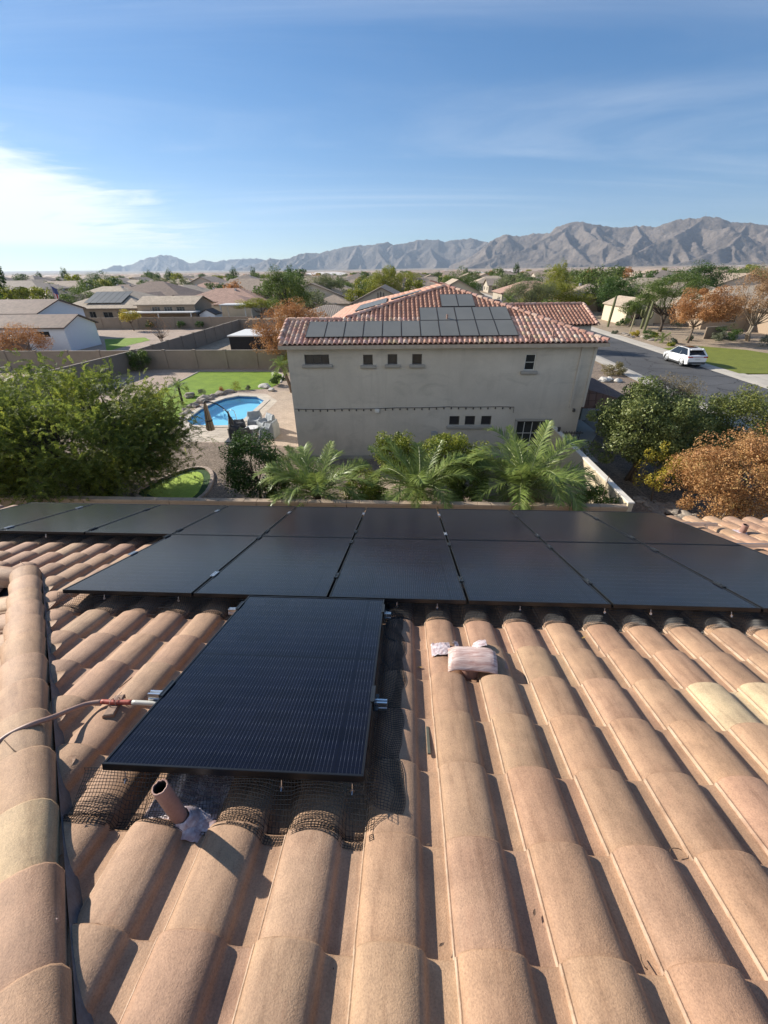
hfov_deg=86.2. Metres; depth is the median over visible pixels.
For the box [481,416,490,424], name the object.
window
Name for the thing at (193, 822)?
vent pipe
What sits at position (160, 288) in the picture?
house
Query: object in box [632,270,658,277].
shade tree
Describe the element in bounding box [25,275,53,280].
house
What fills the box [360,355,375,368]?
window
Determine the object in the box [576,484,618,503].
shrub
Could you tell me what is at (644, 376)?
kerb
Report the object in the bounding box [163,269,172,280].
tall tree
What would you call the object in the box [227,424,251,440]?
covered chair
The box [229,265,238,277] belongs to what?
tall tree
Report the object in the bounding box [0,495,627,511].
block wall
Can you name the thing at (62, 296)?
shade tree
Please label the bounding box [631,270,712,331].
shade tree
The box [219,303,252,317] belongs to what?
pergola
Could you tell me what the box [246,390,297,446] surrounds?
patio
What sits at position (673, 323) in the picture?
bush
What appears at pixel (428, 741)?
metal strip
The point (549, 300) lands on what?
street tree
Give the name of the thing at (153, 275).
shade tree
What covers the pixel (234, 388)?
border plant
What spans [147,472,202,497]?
putting green
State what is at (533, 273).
house
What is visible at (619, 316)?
house
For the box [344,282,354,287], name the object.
shade tree
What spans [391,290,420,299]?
solar panel
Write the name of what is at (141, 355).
shrub
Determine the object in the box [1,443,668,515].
side yard
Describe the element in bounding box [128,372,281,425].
lawn
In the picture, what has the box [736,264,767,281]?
shade tree
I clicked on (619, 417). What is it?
shrub
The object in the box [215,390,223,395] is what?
boulder
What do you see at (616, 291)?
shade tree
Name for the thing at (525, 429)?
patio door
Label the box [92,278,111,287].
shade tree
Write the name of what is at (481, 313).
solar panel
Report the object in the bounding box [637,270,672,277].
house
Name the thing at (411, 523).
solar panel
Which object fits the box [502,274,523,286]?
shade tree
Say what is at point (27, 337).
shade tree
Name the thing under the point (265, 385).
boulder
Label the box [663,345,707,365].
suv
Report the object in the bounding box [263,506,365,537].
solar panel
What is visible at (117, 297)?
solar panel
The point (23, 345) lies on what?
house
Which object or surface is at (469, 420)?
window
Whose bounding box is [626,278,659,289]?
house
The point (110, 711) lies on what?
support block
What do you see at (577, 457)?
block wall
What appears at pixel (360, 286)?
shade tree
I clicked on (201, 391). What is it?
border plant
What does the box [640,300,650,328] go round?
saguaro
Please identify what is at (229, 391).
boulder
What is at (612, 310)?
saguaro
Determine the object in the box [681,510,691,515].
creek stone
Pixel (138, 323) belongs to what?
block wall
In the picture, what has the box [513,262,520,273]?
tall tree
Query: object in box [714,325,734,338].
bush
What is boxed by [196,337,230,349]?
garden gravel
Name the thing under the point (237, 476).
citrus tree
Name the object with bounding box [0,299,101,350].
house
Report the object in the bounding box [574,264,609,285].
shade tree
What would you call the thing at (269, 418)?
covered chair
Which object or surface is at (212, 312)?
garden shed
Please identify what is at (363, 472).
shrub
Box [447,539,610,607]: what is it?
solar panel
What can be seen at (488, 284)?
house
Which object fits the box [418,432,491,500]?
citrus tree
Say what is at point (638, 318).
window
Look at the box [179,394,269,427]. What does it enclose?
swimming pool
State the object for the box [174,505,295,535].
solar panel
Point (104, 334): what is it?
garden gravel
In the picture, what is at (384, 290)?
house
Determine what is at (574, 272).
shade tree
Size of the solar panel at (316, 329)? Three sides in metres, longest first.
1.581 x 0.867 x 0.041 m
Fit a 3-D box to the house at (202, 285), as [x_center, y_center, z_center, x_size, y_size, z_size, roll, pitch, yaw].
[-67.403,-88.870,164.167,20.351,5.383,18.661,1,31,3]
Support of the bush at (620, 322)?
on the front gravel at (682, 334)
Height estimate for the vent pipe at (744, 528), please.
0.178 m
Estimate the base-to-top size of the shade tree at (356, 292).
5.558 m
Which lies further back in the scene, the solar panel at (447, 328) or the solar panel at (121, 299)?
the solar panel at (121, 299)
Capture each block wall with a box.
[0,350,131,369]
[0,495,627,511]
[6,351,136,395]
[90,316,247,328]
[132,319,240,349]
[132,349,288,368]
[239,319,282,329]
[546,426,634,511]
[702,326,726,338]
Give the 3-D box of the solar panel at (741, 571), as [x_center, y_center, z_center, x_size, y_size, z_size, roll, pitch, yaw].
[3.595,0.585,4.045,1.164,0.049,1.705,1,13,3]
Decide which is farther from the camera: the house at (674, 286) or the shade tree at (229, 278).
the shade tree at (229, 278)
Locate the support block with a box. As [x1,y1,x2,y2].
[102,692,125,718]
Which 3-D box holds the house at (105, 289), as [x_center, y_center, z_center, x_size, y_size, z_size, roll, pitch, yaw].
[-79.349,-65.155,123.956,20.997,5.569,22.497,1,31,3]
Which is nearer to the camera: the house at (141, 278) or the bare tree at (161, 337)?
the bare tree at (161, 337)
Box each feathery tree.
[0,348,218,506]
[0,364,45,439]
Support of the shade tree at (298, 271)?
on the ground at (610, 466)
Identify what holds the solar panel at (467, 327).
on the neighbour house at (536, 372)
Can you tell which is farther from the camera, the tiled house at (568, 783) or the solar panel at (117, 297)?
the solar panel at (117, 297)
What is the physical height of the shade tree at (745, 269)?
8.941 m
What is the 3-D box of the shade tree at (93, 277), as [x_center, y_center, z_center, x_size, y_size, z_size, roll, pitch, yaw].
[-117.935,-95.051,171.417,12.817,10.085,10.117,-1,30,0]
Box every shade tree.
[0,286,41,299]
[0,322,54,350]
[11,273,29,280]
[26,286,51,298]
[47,292,75,302]
[57,282,93,301]
[64,273,81,280]
[76,277,101,290]
[86,271,112,281]
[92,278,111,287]
[104,277,122,285]
[147,272,160,279]
[170,272,183,280]
[204,282,223,289]
[226,274,237,280]
[251,271,262,278]
[251,279,280,310]
[260,264,313,306]
[281,285,302,308]
[283,268,309,286]
[303,272,350,294]
[325,277,344,289]
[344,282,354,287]
[344,287,363,304]
[353,278,370,296]
[357,272,372,284]
[358,281,373,294]
[362,264,404,293]
[395,271,420,283]
[401,278,425,291]
[432,272,440,276]
[437,265,477,288]
[466,271,481,279]
[469,281,481,291]
[489,267,504,275]
[502,272,560,302]
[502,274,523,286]
[528,276,543,281]
[543,260,578,296]
[562,268,583,281]
[570,272,595,283]
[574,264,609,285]
[582,274,627,311]
[593,275,645,309]
[602,264,625,281]
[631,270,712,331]
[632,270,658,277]
[660,259,739,287]
[727,266,748,272]
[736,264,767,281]
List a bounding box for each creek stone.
[671,510,678,514]
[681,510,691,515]
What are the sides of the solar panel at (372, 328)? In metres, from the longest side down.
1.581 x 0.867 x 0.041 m
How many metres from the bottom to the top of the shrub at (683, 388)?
4.273 m
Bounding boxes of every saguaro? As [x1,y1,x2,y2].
[607,296,616,326]
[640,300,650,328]
[642,301,654,332]
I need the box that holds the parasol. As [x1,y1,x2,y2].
[203,401,233,442]
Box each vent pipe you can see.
[144,774,233,842]
[733,523,749,534]
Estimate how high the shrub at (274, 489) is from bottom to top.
1.951 m
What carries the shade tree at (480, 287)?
on the ground at (610, 466)
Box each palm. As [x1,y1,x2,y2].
[169,378,189,403]
[252,441,375,506]
[269,355,291,392]
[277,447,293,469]
[364,437,479,511]
[466,420,600,511]
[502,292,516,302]
[654,331,671,343]
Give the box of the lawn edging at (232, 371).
[167,371,283,387]
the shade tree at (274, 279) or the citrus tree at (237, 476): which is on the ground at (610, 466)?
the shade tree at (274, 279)
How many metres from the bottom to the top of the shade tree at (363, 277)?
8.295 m
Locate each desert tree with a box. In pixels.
[152,277,167,281]
[169,277,192,284]
[298,289,330,308]
[492,273,521,289]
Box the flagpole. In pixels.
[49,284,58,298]
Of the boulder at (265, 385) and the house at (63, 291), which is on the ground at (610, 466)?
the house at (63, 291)
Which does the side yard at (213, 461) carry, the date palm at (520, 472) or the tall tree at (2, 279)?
the date palm at (520, 472)
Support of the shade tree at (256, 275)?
on the ground at (610, 466)
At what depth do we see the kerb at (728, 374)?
39.87 m
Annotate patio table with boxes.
[245,425,258,434]
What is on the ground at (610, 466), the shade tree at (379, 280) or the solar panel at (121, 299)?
the shade tree at (379, 280)
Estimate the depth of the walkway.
24.38 m
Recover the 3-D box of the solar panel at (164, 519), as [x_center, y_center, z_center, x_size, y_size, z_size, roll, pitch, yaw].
[-3.230,0.084,6.059,1.164,0.050,1.705,1,13,3]
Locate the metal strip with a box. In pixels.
[426,726,430,754]
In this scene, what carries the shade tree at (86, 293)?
on the ground at (610, 466)
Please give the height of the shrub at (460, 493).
2.259 m
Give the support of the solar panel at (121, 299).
attached to the house at (140, 303)
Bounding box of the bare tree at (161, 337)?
[147,306,170,341]
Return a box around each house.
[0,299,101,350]
[0,332,31,350]
[0,505,767,1023]
[1,280,70,294]
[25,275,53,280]
[29,289,91,301]
[32,279,49,281]
[45,281,95,291]
[73,288,212,317]
[80,286,127,293]
[116,284,136,287]
[127,280,146,284]
[128,281,203,295]
[130,277,151,280]
[172,279,192,284]
[179,284,211,291]
[187,276,225,284]
[195,288,274,316]
[197,282,218,288]
[218,274,259,287]
[225,278,289,296]
[274,282,357,313]
[277,280,626,458]
[297,275,337,283]
[305,278,484,316]
[342,273,365,281]
[381,277,437,290]
[442,271,461,275]
[470,276,501,290]
[482,278,505,292]
[492,281,578,302]
[503,270,515,274]
[531,272,550,276]
[552,283,654,310]
[601,295,673,324]
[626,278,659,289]
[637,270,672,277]
[645,282,716,297]
[668,285,767,333]
[703,273,764,286]
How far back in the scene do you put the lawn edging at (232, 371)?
41.01 m
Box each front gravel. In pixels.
[582,362,767,518]
[592,311,767,352]
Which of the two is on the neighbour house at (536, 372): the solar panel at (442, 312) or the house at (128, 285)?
the solar panel at (442, 312)
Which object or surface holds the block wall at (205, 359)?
on the ground at (610, 466)
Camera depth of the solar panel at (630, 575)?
3.81 m
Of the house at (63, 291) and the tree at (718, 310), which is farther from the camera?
the house at (63, 291)
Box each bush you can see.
[616,318,626,325]
[619,316,635,325]
[630,330,639,335]
[643,329,655,339]
[666,342,675,345]
[668,320,686,327]
[670,338,677,343]
[711,331,726,340]
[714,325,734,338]
[727,328,742,340]
[757,334,767,346]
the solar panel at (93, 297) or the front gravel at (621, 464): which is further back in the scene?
the solar panel at (93, 297)
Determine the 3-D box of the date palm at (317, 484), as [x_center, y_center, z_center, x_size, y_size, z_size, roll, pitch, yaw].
[-2.479,-0.394,15.705,4.221,4.013,4.378,-26,39,-36]
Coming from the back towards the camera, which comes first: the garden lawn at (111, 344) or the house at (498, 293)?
the house at (498, 293)
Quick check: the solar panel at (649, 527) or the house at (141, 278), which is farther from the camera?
the house at (141, 278)
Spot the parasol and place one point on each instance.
(209, 421)
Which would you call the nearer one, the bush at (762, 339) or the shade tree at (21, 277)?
the bush at (762, 339)
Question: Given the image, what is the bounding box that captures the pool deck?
[177,393,276,441]
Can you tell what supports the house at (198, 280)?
on the ground at (610, 466)
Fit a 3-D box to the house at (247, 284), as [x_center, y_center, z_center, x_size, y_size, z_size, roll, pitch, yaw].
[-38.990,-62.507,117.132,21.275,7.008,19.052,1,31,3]
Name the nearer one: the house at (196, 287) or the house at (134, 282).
the house at (196, 287)
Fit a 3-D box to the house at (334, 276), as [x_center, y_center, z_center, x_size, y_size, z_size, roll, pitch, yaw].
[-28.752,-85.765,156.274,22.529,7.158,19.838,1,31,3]
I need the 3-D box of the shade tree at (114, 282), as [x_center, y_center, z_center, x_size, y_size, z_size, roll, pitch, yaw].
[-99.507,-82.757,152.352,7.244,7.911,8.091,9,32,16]
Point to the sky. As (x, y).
(132, 131)
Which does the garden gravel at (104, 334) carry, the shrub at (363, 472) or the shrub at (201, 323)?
the shrub at (201, 323)
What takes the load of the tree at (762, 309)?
on the front gravel at (682, 334)
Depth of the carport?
47.60 m
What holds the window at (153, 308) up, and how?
in the house at (140, 303)
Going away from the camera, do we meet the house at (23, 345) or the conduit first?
the conduit
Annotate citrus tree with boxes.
[218,427,290,498]
[368,430,421,496]
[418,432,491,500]
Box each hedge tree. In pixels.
[232,298,281,318]
[514,280,598,305]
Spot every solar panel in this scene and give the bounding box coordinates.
[0,502,94,529]
[0,503,160,534]
[63,534,257,596]
[84,292,101,302]
[85,504,227,535]
[90,292,107,302]
[97,291,114,302]
[102,596,386,782]
[103,291,120,302]
[109,291,126,302]
[115,291,132,302]
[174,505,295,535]
[193,536,352,597]
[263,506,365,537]
[305,321,327,337]
[324,321,345,337]
[329,538,465,603]
[344,321,363,336]
[354,508,445,538]
[355,301,386,311]
[363,321,382,336]
[382,321,400,336]
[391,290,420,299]
[401,320,420,336]
[419,307,437,319]
[420,320,439,336]
[437,307,455,319]
[438,320,459,336]
[438,509,541,540]
[440,294,457,306]
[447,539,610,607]
[454,307,474,319]
[456,294,474,306]
[457,320,478,335]
[471,307,492,319]
[475,320,498,335]
[489,306,510,319]
[494,319,518,335]
[509,510,639,542]
[544,541,760,611]
[583,511,739,544]
[643,543,767,611]
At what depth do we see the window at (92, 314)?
80.65 m
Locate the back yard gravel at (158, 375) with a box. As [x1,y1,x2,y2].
[69,369,294,446]
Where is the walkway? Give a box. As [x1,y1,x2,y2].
[574,419,597,461]
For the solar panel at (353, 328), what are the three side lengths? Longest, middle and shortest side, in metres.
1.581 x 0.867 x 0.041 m
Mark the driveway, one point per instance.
(763, 376)
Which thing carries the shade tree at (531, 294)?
on the ground at (610, 466)
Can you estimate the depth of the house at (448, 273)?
331.01 m
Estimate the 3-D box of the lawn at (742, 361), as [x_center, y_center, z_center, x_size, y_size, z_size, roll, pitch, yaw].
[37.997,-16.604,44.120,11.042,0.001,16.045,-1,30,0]
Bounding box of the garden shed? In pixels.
[198,308,221,316]
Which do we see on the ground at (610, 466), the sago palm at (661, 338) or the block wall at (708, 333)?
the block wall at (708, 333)
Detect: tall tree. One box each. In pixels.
[0,266,9,298]
[59,266,67,277]
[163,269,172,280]
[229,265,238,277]
[286,264,294,277]
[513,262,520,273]
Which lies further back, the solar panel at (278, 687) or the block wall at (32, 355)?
the block wall at (32, 355)
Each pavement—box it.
[483,293,767,384]
[595,356,758,432]
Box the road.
[482,295,767,427]
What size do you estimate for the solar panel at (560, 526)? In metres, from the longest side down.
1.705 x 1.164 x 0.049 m
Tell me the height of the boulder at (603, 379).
0.479 m
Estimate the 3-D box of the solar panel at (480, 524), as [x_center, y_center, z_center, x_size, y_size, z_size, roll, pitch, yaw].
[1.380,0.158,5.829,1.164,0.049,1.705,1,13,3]
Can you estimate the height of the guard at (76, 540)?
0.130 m
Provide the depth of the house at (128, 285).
143.42 m
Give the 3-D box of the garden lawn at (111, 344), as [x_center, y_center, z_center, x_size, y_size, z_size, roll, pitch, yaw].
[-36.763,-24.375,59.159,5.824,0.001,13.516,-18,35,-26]
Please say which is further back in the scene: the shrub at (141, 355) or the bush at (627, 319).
the bush at (627, 319)
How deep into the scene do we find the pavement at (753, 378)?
48.04 m
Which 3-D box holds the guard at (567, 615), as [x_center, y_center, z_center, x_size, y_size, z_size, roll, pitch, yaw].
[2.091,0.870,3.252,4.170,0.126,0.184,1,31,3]
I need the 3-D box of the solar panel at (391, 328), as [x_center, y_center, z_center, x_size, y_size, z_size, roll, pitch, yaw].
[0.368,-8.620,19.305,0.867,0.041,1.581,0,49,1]
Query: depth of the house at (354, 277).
190.60 m
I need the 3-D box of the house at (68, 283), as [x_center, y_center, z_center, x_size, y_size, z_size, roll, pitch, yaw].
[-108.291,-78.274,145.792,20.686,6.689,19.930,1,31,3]
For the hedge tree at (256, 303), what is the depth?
82.93 m
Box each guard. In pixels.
[0,533,162,547]
[48,592,245,618]
[63,767,376,849]
[362,607,405,813]
[386,602,767,635]
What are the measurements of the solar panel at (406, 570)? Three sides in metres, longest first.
1.705 x 1.164 x 0.049 m
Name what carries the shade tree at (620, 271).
on the ground at (610, 466)
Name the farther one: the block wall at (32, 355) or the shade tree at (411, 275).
the shade tree at (411, 275)
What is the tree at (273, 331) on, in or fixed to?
on the back yard gravel at (158, 375)
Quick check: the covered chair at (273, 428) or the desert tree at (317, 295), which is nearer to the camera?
the covered chair at (273, 428)
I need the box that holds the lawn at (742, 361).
[664,346,767,373]
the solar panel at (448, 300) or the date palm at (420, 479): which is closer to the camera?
the date palm at (420, 479)
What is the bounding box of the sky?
[0,0,767,270]
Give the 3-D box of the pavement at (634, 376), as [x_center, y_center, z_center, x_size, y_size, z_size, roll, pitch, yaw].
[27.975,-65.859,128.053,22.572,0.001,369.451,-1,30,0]
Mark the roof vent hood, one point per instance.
(473, 661)
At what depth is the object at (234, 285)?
105.97 m
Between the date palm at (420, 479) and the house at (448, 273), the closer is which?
the date palm at (420, 479)
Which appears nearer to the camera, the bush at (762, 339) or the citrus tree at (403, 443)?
the citrus tree at (403, 443)
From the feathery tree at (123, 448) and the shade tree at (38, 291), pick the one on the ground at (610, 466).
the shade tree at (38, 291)
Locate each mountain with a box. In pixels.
[97,255,263,271]
[219,238,487,270]
[449,216,767,268]
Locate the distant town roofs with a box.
[5,265,766,278]
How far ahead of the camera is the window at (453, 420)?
20.73 m
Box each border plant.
[197,389,205,394]
[231,380,241,389]
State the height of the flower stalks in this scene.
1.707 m
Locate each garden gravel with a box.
[76,329,201,350]
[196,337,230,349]
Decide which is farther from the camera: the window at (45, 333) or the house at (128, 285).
the house at (128, 285)
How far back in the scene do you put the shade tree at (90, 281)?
132.69 m
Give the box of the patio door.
[515,421,545,454]
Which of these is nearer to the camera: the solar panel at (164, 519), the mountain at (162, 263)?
the solar panel at (164, 519)
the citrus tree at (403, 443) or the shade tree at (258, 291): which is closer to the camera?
the citrus tree at (403, 443)
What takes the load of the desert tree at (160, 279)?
on the ground at (610, 466)
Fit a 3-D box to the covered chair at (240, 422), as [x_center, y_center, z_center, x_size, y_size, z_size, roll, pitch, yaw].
[-9.100,-5.418,25.404,1.050,0.978,1.102,-11,32,-16]
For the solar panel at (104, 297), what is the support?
attached to the house at (140, 303)
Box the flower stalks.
[606,373,702,402]
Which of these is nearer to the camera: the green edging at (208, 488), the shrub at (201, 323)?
the green edging at (208, 488)
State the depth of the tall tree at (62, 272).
274.38 m
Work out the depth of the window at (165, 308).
78.02 m
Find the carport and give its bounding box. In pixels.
[227,329,277,349]
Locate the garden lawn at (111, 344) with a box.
[105,337,148,350]
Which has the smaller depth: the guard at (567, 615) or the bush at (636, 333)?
the guard at (567, 615)
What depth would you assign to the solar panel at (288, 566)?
4.02 m
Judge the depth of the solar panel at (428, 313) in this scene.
20.27 m
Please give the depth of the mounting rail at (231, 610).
3.26 m
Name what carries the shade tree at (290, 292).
on the ground at (610, 466)
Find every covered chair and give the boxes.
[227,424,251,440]
[228,416,245,427]
[247,410,261,425]
[257,412,274,429]
[259,419,280,438]
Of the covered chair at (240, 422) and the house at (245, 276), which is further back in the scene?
the house at (245, 276)
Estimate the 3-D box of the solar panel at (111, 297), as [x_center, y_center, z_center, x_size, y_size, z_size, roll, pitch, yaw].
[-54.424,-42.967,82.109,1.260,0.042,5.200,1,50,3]
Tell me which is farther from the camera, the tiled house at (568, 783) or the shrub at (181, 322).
the shrub at (181, 322)
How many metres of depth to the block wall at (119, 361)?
38.52 m
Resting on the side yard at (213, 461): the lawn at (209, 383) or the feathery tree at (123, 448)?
the feathery tree at (123, 448)
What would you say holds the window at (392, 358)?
in the neighbour house at (536, 372)
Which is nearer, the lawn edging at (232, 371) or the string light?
the string light
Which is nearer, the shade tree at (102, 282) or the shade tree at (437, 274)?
the shade tree at (102, 282)
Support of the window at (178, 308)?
in the house at (140, 303)
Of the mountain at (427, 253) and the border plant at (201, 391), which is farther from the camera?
the mountain at (427, 253)
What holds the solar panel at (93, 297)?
attached to the house at (140, 303)
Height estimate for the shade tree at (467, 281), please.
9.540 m
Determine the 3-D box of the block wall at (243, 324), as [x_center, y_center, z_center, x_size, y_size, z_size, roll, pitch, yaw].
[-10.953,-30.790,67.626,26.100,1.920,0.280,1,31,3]
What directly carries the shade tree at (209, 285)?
on the ground at (610, 466)
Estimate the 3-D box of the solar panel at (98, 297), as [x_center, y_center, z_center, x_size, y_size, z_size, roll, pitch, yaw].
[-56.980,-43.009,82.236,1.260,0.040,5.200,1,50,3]
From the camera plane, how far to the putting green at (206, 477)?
19.50 m
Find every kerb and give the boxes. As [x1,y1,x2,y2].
[484,294,767,388]
[596,355,751,425]
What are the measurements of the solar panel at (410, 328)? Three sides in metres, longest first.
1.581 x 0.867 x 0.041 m
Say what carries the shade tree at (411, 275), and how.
on the ground at (610, 466)
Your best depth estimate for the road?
39.32 m
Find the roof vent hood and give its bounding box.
[431,640,508,678]
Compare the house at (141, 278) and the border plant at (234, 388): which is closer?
the border plant at (234, 388)
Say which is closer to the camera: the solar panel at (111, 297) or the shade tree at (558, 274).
the solar panel at (111, 297)
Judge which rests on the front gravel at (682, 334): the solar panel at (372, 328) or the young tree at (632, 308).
the young tree at (632, 308)
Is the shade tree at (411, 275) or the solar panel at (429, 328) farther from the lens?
the shade tree at (411, 275)
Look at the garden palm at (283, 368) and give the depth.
32.95 m
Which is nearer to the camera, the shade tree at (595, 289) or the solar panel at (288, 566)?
the solar panel at (288, 566)
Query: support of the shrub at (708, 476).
on the front gravel at (621, 464)
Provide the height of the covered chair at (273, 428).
0.971 m
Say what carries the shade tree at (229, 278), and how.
on the ground at (610, 466)
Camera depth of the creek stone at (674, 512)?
16.46 m
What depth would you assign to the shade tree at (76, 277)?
159.47 m
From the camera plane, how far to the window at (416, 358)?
19.27 m
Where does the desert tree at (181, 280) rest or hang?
on the ground at (610, 466)
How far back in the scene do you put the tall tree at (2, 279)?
81.52 m
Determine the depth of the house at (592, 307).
92.57 m
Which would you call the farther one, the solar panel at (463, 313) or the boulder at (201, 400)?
the boulder at (201, 400)
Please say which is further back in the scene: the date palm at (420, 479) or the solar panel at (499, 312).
the solar panel at (499, 312)
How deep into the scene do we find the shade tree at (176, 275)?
208.69 m
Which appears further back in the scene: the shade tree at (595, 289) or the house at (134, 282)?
the house at (134, 282)
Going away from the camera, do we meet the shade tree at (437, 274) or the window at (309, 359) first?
the window at (309, 359)
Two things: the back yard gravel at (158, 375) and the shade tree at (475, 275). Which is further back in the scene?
the shade tree at (475, 275)
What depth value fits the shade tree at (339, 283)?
108.55 m
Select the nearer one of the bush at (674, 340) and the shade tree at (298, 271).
the bush at (674, 340)
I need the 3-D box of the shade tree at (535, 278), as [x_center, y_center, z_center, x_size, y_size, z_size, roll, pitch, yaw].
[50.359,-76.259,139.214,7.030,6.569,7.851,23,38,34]
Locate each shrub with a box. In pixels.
[125,349,151,370]
[145,320,153,327]
[177,320,185,327]
[195,321,203,326]
[259,474,300,498]
[269,373,285,383]
[287,448,309,465]
[339,464,381,495]
[341,478,388,500]
[445,467,488,501]
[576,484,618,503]
[580,374,719,482]
[600,361,627,375]
[647,372,706,430]
[656,422,767,519]
[660,430,747,491]
[670,383,767,466]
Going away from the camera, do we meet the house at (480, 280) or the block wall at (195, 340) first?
the block wall at (195, 340)
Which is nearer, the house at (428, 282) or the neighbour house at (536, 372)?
the neighbour house at (536, 372)
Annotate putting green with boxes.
[139,469,209,497]
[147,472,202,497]
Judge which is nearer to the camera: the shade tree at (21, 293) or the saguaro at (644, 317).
the saguaro at (644, 317)
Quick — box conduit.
[0,699,155,742]
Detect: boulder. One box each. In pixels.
[184,392,194,398]
[197,398,208,403]
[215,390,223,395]
[224,389,234,392]
[258,383,270,388]
[598,377,611,381]
[614,378,622,382]
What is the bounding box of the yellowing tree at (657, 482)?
[632,441,694,500]
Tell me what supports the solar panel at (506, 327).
on the neighbour house at (536, 372)
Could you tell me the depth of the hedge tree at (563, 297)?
86.49 m
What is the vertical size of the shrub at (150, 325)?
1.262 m
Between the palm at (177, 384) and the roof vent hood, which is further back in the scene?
the palm at (177, 384)
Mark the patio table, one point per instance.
(252, 427)
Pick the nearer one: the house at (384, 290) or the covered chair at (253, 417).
the covered chair at (253, 417)
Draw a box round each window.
[37,332,51,337]
[89,312,96,317]
[103,312,113,317]
[152,307,159,310]
[164,307,172,310]
[176,307,184,310]
[302,355,332,367]
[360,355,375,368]
[385,354,399,367]
[409,354,424,367]
[449,416,458,424]
[465,416,474,424]
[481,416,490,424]
[520,354,537,373]
[635,314,643,319]
[726,314,737,322]
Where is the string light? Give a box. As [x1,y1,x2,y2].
[298,406,513,411]
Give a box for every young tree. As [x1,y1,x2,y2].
[118,309,140,330]
[618,299,646,326]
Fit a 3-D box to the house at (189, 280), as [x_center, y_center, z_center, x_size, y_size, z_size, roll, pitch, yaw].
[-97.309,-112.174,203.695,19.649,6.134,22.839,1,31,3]
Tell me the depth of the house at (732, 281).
104.14 m
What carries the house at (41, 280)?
on the ground at (610, 466)
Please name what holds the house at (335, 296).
on the ground at (610, 466)
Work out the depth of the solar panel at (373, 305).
21.83 m
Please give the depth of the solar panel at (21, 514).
6.38 m
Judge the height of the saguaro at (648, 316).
4.352 m
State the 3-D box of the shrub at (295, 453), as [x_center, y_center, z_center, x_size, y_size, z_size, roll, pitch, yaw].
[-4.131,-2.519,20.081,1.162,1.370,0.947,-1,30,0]
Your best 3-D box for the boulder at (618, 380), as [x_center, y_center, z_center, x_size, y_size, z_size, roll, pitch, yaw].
[20.330,-11.430,35.706,0.795,0.410,0.644,-21,36,-30]
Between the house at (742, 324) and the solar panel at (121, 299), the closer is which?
the house at (742, 324)
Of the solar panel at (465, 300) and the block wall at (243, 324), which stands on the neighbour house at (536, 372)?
the solar panel at (465, 300)
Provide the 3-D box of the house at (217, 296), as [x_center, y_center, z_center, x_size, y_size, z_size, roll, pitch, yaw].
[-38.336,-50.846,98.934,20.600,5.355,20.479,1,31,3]
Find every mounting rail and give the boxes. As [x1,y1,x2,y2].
[147,690,386,710]
[228,607,390,618]
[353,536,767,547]
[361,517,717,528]
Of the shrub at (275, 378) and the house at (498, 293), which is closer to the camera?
the shrub at (275, 378)
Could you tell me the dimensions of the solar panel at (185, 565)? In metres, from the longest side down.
1.705 x 1.164 x 0.050 m
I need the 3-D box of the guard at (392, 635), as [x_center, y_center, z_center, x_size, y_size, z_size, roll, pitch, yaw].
[0.044,0.991,2.519,0.183,0.605,1.690,1,31,3]
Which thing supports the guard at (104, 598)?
on the tiled house at (568, 783)
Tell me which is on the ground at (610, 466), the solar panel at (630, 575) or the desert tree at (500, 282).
the desert tree at (500, 282)
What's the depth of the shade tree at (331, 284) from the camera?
97.44 m
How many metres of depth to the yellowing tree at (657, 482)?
16.66 m
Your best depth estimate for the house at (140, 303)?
79.30 m
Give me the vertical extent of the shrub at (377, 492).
2.035 m
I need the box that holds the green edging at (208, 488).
[134,466,213,497]
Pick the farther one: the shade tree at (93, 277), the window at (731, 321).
the shade tree at (93, 277)
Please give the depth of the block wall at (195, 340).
54.78 m
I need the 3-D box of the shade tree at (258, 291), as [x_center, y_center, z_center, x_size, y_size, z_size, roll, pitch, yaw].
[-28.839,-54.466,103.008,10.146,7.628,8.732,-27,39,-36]
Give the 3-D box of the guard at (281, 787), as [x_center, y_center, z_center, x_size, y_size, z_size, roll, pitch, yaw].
[-0.671,1.225,1.693,1.280,0.121,0.216,1,31,3]
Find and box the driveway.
[748,374,767,380]
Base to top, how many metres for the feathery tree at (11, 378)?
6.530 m
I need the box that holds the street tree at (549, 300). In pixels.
[541,298,558,302]
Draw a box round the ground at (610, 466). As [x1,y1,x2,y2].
[0,264,767,497]
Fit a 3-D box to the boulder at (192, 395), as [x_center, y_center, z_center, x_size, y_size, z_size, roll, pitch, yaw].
[-15.537,-9.308,32.864,0.876,0.505,0.809,-25,38,-35]

